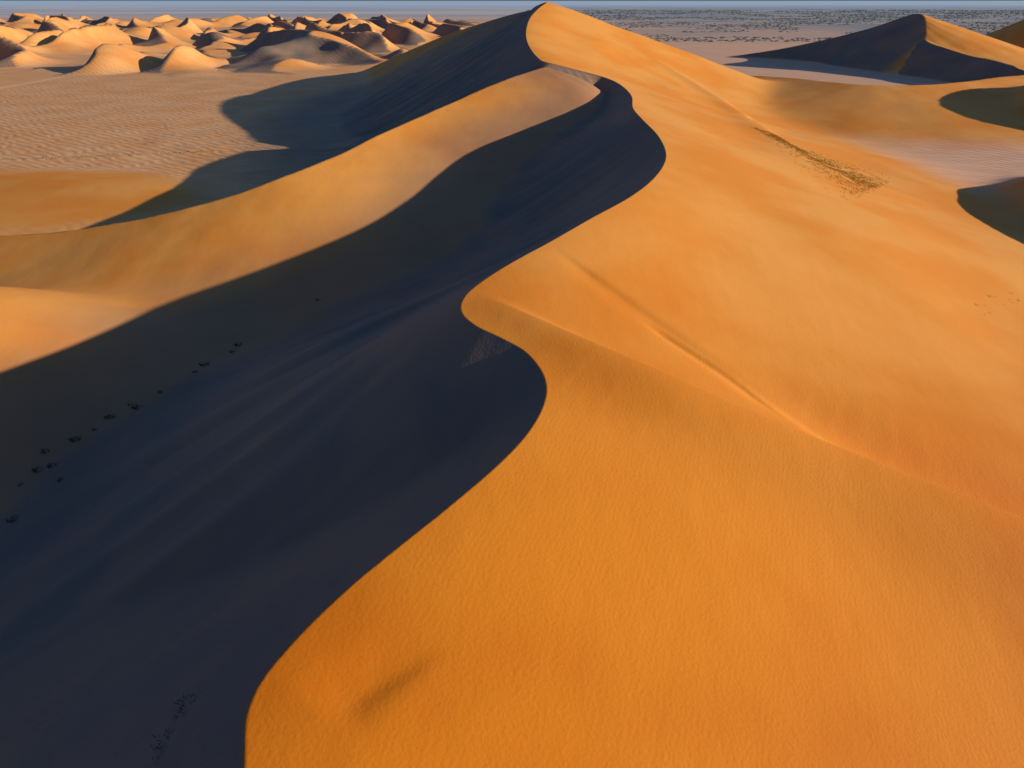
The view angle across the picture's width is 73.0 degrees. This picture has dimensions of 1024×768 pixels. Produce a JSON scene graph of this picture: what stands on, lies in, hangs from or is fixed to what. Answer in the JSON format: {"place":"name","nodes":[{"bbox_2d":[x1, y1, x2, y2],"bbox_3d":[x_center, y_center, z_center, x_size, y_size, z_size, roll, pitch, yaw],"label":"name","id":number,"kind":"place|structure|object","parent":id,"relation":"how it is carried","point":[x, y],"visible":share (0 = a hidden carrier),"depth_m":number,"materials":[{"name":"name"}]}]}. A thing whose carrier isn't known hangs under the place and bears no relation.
{"place":"outdoors","nodes":[
{"label":"outdoors","id":0,"kind":"place"},
{"bbox_2d":[0,13,480,76],"bbox_3d":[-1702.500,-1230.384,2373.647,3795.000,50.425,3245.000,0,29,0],"label":"distant dunes","id":1,"kind":"structure","parent":0,"point":[271,44],"depth_m":1502.11,"materials":[{"name":"beige sand"}]},
{"bbox_2d":[0,2,1023,767],"bbox_3d":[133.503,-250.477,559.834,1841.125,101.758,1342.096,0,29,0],"label":"sand dune","id":2,"kind":"structure","parent":0,"point":[600,394],"depth_m":126.37,"materials":[{"name":"orange sand"}]},
{"bbox_2d":[3,150,210,159],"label":"desert shrub","id":3,"kind":"object","parent":2,"relation":"on","point":[100,155],"visible":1,"depth_m":506.50,"materials":[{"name":"brown plant"}]},
{"bbox_2d":[6,299,319,521],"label":"desert shrub","id":4,"kind":"object","parent":2,"relation":"on","point":[50,466],"visible":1,"depth_m":172.14,"materials":[{"name":"green plant"}]},
{"bbox_2d":[149,691,200,762],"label":"desert shrub","id":5,"kind":"object","parent":2,"relation":"on","point":[173,718],"visible":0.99,"depth_m":65.84,"materials":[{"name":"brown plant"}]},
{"bbox_2d":[751,127,887,197],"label":"dry grass","id":6,"kind":"structure","parent":2,"relation":"on","point":[798,149],"depth_m":352.15,"materials":[{"name":"yellow"}]},
{"bbox_2d":[0,1,1023,88],"bbox_3d":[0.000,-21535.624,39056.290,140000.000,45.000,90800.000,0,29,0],"label":"ground","id":7,"kind":"structure","parent":0,"point":[717,51],"depth_m":5853.15,"materials":[{"name":"sand"}]},
{"bbox_2d":[528,9,1023,41],"bbox_3d":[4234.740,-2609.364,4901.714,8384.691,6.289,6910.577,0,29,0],"label":"distant scrub","id":8,"kind":"object","parent":7,"relation":"on","point":[620,15],"visible":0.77,"depth_m":4266.95,"materials":[{"name":"grey plant"}]},
{"bbox_2d":[0,0,1023,0],"label":"sky","id":9,"kind":"structure","parent":0,"point":[0,0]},
{"bbox_2d":[728,13,1023,83],"bbox_3d":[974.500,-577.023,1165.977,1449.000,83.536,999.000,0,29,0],"label":"sand dune","id":10,"kind":"structure","parent":0,"point":[921,46],"depth_m":1091.92,"materials":[{"name":"orange sand"}]}
]}

